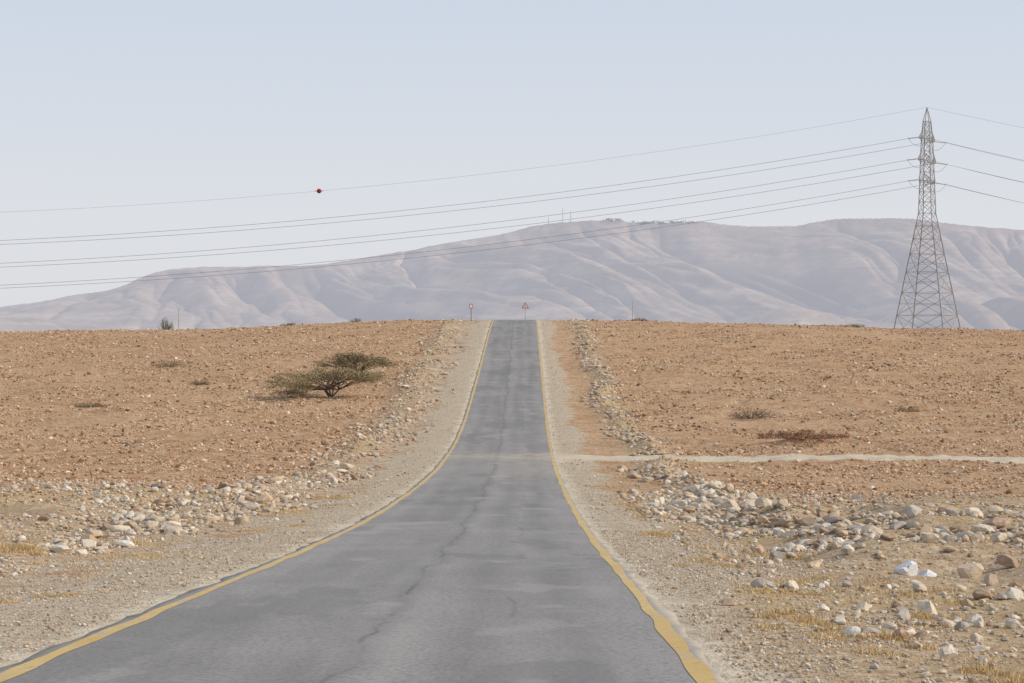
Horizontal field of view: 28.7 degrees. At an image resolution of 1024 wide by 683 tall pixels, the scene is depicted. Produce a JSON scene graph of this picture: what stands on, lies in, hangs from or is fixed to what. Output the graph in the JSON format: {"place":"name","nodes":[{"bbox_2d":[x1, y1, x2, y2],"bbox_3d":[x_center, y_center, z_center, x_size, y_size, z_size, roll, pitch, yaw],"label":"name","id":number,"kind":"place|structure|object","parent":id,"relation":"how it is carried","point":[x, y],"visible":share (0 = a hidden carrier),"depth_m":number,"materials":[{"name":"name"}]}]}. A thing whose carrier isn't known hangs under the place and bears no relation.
{"place":"outdoors","nodes":[
{"label":"outdoors","id":0,"kind":"place"},
{"bbox_2d":[0,483,400,660],"bbox_3d":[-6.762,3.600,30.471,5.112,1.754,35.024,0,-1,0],"label":"gravel","id":1,"kind":"structure","parent":0,"point":[82,623],"depth_m":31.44,"materials":[{"name":"beige gravel"}]},
{"bbox_2d":[0,320,727,682],"bbox_3d":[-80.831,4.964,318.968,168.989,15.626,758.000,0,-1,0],"label":"road","id":2,"kind":"structure","parent":0,"point":[476,558],"depth_m":24.64,"materials":[{"name":"grey asphalt"}]},
{"bbox_2d":[0,320,493,681],"bbox_3d":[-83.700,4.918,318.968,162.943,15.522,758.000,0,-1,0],"label":"road edge line","id":3,"kind":"object","parent":2,"relation":"on","point":[15,671],"visible":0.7,"depth_m":24.08,"materials":[{"name":"yellow paint"}]},
{"bbox_2d":[536,320,716,682],"bbox_3d":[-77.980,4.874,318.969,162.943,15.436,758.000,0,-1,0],"label":"road edge line","id":4,"kind":"object","parent":2,"relation":"on","point":[698,670],"visible":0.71,"depth_m":23.29,"materials":[{"name":"yellow paint"}]},
{"bbox_2d":[0,320,1023,682],"bbox_3d":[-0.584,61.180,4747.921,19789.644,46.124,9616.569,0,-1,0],"label":"ground","id":5,"kind":"structure","parent":0,"point":[566,374],"depth_m":120.89,"materials":[{"name":"brown soil"}]},
{"bbox_2d":[71,402,108,407],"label":"desert shrub","id":6,"kind":"object","parent":5,"relation":"on","point":[94,404],"visible":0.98,"depth_m":153.70,"materials":[{"name":"brown plant"}]},
{"bbox_2d":[86,530,102,537],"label":"boulder","id":7,"kind":"object","parent":5,"relation":"on","point":[97,533],"visible":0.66,"depth_m":44.89,"materials":[{"name":"stone"}]},
{"bbox_2d":[150,484,163,488],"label":"boulder","id":8,"kind":"object","parent":5,"relation":"on","point":[157,485],"visible":0.57,"depth_m":72.81,"materials":[{"name":"stone"}]},
{"bbox_2d":[0,476,324,578],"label":"rubble","id":9,"kind":"object","parent":5,"relation":"on","point":[84,540],"visible":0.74,"depth_m":55.69,"materials":[{"name":"stone"}]},
{"bbox_2d":[157,316,174,329],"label":"desert shrub","id":10,"kind":"object","parent":5,"relation":"on","point":[166,323],"visible":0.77,"depth_m":299.98,"materials":[{"name":"green plant"}]},
{"bbox_2d":[150,358,187,366],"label":"desert shrub","id":11,"kind":"object","parent":5,"relation":"on","point":[172,364],"visible":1,"depth_m":191.81,"materials":[{"name":"brown plant"}]},
{"bbox_2d":[191,379,209,384],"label":"desert shrub","id":12,"kind":"object","parent":5,"relation":"on","point":[196,382],"visible":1,"depth_m":173.75,"materials":[{"name":"brown plant"}]},
{"bbox_2d":[254,365,393,396],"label":"acacia tree","id":13,"kind":"object","parent":5,"relation":"on","point":[336,374],"visible":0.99,"depth_m":159.10,"materials":[{"name":"green plant"}]},
{"bbox_2d":[339,463,353,468],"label":"boulder","id":14,"kind":"object","parent":5,"relation":"on","point":[345,466],"visible":0.9,"depth_m":95.86,"materials":[{"name":"stone"}]},
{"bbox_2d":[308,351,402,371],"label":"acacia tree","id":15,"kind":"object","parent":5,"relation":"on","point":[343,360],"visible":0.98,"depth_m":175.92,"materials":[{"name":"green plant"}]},
{"bbox_2d":[347,318,363,321],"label":"desert shrub","id":16,"kind":"object","parent":5,"relation":"on","point":[357,319],"visible":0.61,"depth_m":274.88,"materials":[{"name":"green plant"}]},
{"bbox_2d":[9,318,848,536],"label":"stone windrow","id":17,"kind":"object","parent":5,"relation":"on","point":[666,472],"visible":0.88,"depth_m":91.64,"materials":[{"name":"beige stone"}]},
{"bbox_2d":[253,320,683,512],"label":"gravel","id":18,"kind":"structure","parent":5,"relation":"on","point":[587,463],"depth_m":103.48,"materials":[{"name":"beige gravel"}]},
{"bbox_2d":[0,319,1023,509],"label":"desert stones","id":19,"kind":"object","parent":5,"relation":"on","point":[798,485],"visible":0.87,"depth_m":151.12,"materials":[{"name":"brown stone"}]},
{"bbox_2d":[0,465,1023,682],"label":"dry grass","id":20,"kind":"structure","parent":5,"relation":"on","point":[1014,678],"depth_m":27.20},
{"bbox_2d":[522,303,527,319],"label":"warning sign","id":21,"kind":"object","parent":5,"relation":"on","point":[525,306],"visible":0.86,"depth_m":316.05,"materials":[{"name":"metal"}]},
{"bbox_2d":[630,317,646,320],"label":"desert shrub","id":22,"kind":"object","parent":5,"relation":"on","point":[636,318],"visible":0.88,"depth_m":277.95,"materials":[{"name":"green plant"}]},
{"bbox_2d":[658,497,664,504],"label":"boulder","id":23,"kind":"object","parent":5,"relation":"on","point":[661,500],"visible":0.56,"depth_m":65.86,"materials":[{"name":"stone"}]},
{"bbox_2d":[668,500,686,506],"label":"boulder","id":24,"kind":"object","parent":5,"relation":"on","point":[682,503],"visible":0.86,"depth_m":63.83,"materials":[{"name":"stone"}]},
{"bbox_2d":[617,481,754,522],"bbox_3d":[5.951,5.111,64.972,4.498,1.150,22.174,0,-1,0],"label":"rubble","id":25,"kind":"object","parent":5,"relation":"on","point":[687,508],"visible":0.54,"depth_m":64.28,"materials":[{"name":"stone"}]},
{"bbox_2d":[691,503,700,508],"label":"boulder","id":26,"kind":"object","parent":5,"relation":"on","point":[696,505],"visible":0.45,"depth_m":61.87,"materials":[{"name":"stone"}]},
{"bbox_2d":[720,597,737,604],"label":"boulder","id":27,"kind":"object","parent":5,"relation":"on","point":[730,601],"visible":1,"depth_m":24.22,"materials":[{"name":"stone"}]},
{"bbox_2d":[720,499,739,509],"bbox_3d":[6.513,4.944,59.972,0.524,0.452,0.488,0,-1,41],"label":"boulder","id":28,"kind":"object","parent":5,"relation":"on","point":[726,503],"visible":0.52,"depth_m":59.82,"materials":[{"name":"stone"}]},
{"bbox_2d":[725,407,776,418],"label":"desert shrub","id":29,"kind":"object","parent":5,"relation":"on","point":[755,414],"visible":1,"depth_m":142.74,"materials":[{"name":"brown plant"}]},
{"bbox_2d":[779,514,791,526],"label":"boulder","id":30,"kind":"object","parent":5,"relation":"on","point":[784,520],"visible":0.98,"depth_m":48.84,"materials":[{"name":"stone"}]},
{"bbox_2d":[748,428,851,439],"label":"brushwood heap","id":31,"kind":"object","parent":5,"relation":"on","point":[793,436],"visible":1,"depth_m":119.59,"materials":[{"name":"brown plant"}]},
{"bbox_2d":[615,487,1023,682],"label":"rubble","id":32,"kind":"object","parent":5,"relation":"on","point":[981,595],"visible":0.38,"depth_m":28.03,"materials":[{"name":"stone"}]},
{"bbox_2d":[831,539,841,548],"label":"boulder","id":33,"kind":"object","parent":5,"relation":"on","point":[836,544],"visible":1,"depth_m":36.37,"materials":[{"name":"stone"}]},
{"bbox_2d":[842,323,864,327],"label":"desert shrub","id":34,"kind":"object","parent":5,"relation":"on","point":[856,325],"visible":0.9,"depth_m":272.06,"materials":[{"name":"green plant"}]},
{"bbox_2d":[696,500,1023,552],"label":"rubble","id":35,"kind":"object","parent":5,"relation":"on","point":[843,526],"visible":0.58,"depth_m":44.91,"materials":[{"name":"stone"}]},
{"bbox_2d":[893,628,905,637],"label":"boulder","id":36,"kind":"object","parent":5,"relation":"on","point":[902,631],"visible":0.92,"depth_m":20.34,"materials":[{"name":"stone"}]},
{"bbox_2d":[893,560,917,575],"bbox_3d":[6.076,3.527,30.932,0.358,0.294,0.334,0,-1,-27],"label":"boulder","id":37,"kind":"object","parent":5,"relation":"on","point":[908,567],"visible":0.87,"depth_m":30.82,"materials":[{"name":"stone"}]},
{"bbox_2d":[892,403,920,412],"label":"desert shrub","id":38,"kind":"object","parent":5,"relation":"on","point":[909,410],"visible":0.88,"depth_m":146.64,"materials":[{"name":"brown plant"}]},
{"bbox_2d":[902,505,921,517],"bbox_3d":[9.420,3.990,47.030,0.426,0.307,0.417,0,-1,-40],"label":"boulder","id":39,"kind":"object","parent":5,"relation":"on","point":[911,511],"visible":1,"depth_m":46.88,"materials":[{"name":"stone"}]},
{"bbox_2d":[912,582,926,592],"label":"boulder","id":40,"kind":"object","parent":5,"relation":"on","point":[918,587],"visible":0.99,"depth_m":27.39,"materials":[{"name":"stone"}]},
{"bbox_2d":[894,108,960,328],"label":"electricity pylon","id":41,"kind":"object","parent":5,"relation":"on","point":[928,202],"visible":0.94,"depth_m":362.04,"materials":[{"name":"metal"}]},
{"bbox_2d":[0,107,1023,287],"bbox_3d":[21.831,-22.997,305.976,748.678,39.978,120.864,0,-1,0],"label":"power lines","id":42,"kind":"object","parent":41,"relation":"attached to","point":[510,220],"visible":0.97,"depth_m":354.96,"materials":[{"name":"grey metal"}]},
{"bbox_2d":[918,569,936,576],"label":"boulder","id":43,"kind":"object","parent":5,"relation":"on","point":[927,572],"visible":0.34,"depth_m":31.79,"materials":[{"name":"stone"}]},
{"bbox_2d":[920,532,938,542],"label":"boulder","id":44,"kind":"object","parent":5,"relation":"on","point":[928,537],"visible":1,"depth_m":35.89,"materials":[{"name":"stone"}]},
{"bbox_2d":[939,644,958,660],"bbox_3d":[3.969,2.841,18.173,0.185,0.179,0.200,0,-1,0],"label":"boulder","id":45,"kind":"object","parent":5,"relation":"on","point":[948,652],"visible":0.93,"depth_m":18.12,"materials":[{"name":"stone"}]},
{"bbox_2d":[956,563,983,578],"bbox_3d":[7.205,3.651,31.492,0.432,0.334,0.346,0,-1,0],"label":"boulder","id":46,"kind":"object","parent":5,"relation":"on","point":[970,570],"visible":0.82,"depth_m":31.36,"materials":[{"name":"stone"}]},
{"bbox_2d":[970,633,981,643],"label":"boulder","id":47,"kind":"object","parent":5,"relation":"on","point":[975,638],"visible":0.91,"depth_m":20.25,"materials":[{"name":"stone"}]},
{"bbox_2d":[974,617,983,627],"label":"boulder","id":48,"kind":"object","parent":5,"relation":"on","point":[979,622],"visible":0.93,"depth_m":22.22,"materials":[{"name":"stone"}]},
{"bbox_2d":[977,656,987,664],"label":"boulder","id":49,"kind":"object","parent":5,"relation":"on","point":[980,658],"visible":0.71,"depth_m":17.83,"materials":[{"name":"stone"}]},
{"bbox_2d":[983,574,998,585],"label":"boulder","id":50,"kind":"object","parent":5,"relation":"on","point":[990,579],"visible":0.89,"depth_m":28.69,"materials":[{"name":"stone"}]},
{"bbox_2d":[981,518,1005,527],"bbox_3d":[10.581,3.999,43.987,0.561,0.246,0.418,0,-1,0],"label":"boulder","id":51,"kind":"object","parent":5,"relation":"on","point":[999,522],"visible":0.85,"depth_m":43.85,"materials":[{"name":"stone"}]},
{"bbox_2d":[996,553,1018,566],"bbox_3d":[8.176,3.614,32.991,0.366,0.267,0.259,0,-1,17],"label":"boulder","id":52,"kind":"object","parent":5,"relation":"on","point":[1006,560],"visible":0.99,"depth_m":32.89,"materials":[{"name":"stone"}]},
{"bbox_2d":[1004,587,1023,599],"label":"boulder","id":53,"kind":"object","parent":5,"relation":"on","point":[1011,593],"visible":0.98,"depth_m":25.49,"materials":[{"name":"stone"}]},
{"bbox_2d":[0,218,1023,331],"bbox_3d":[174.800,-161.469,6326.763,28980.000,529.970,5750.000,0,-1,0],"label":"mountain range","id":54,"kind":"structure","parent":0,"point":[851,271],"depth_m":5999.58,"materials":[{"name":"grey stone"}]},
{"bbox_2d":[602,218,694,224],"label":"distant tree line","id":55,"kind":"object","parent":54,"relation":"on","point":[642,223],"visible":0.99,"depth_m":6864.25,"materials":[{"name":"grey"}]},
{"bbox_2d":[0,0,1023,306],"label":"sky","id":56,"kind":"structure","parent":0,"point":[104,104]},
{"bbox_2d":[574,491,1023,682],"bbox_3d":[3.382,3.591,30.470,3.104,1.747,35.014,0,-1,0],"label":"gravel","id":57,"kind":"structure","parent":0,"point":[763,637],"depth_m":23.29,"materials":[{"name":"beige gravel"}]}
]}

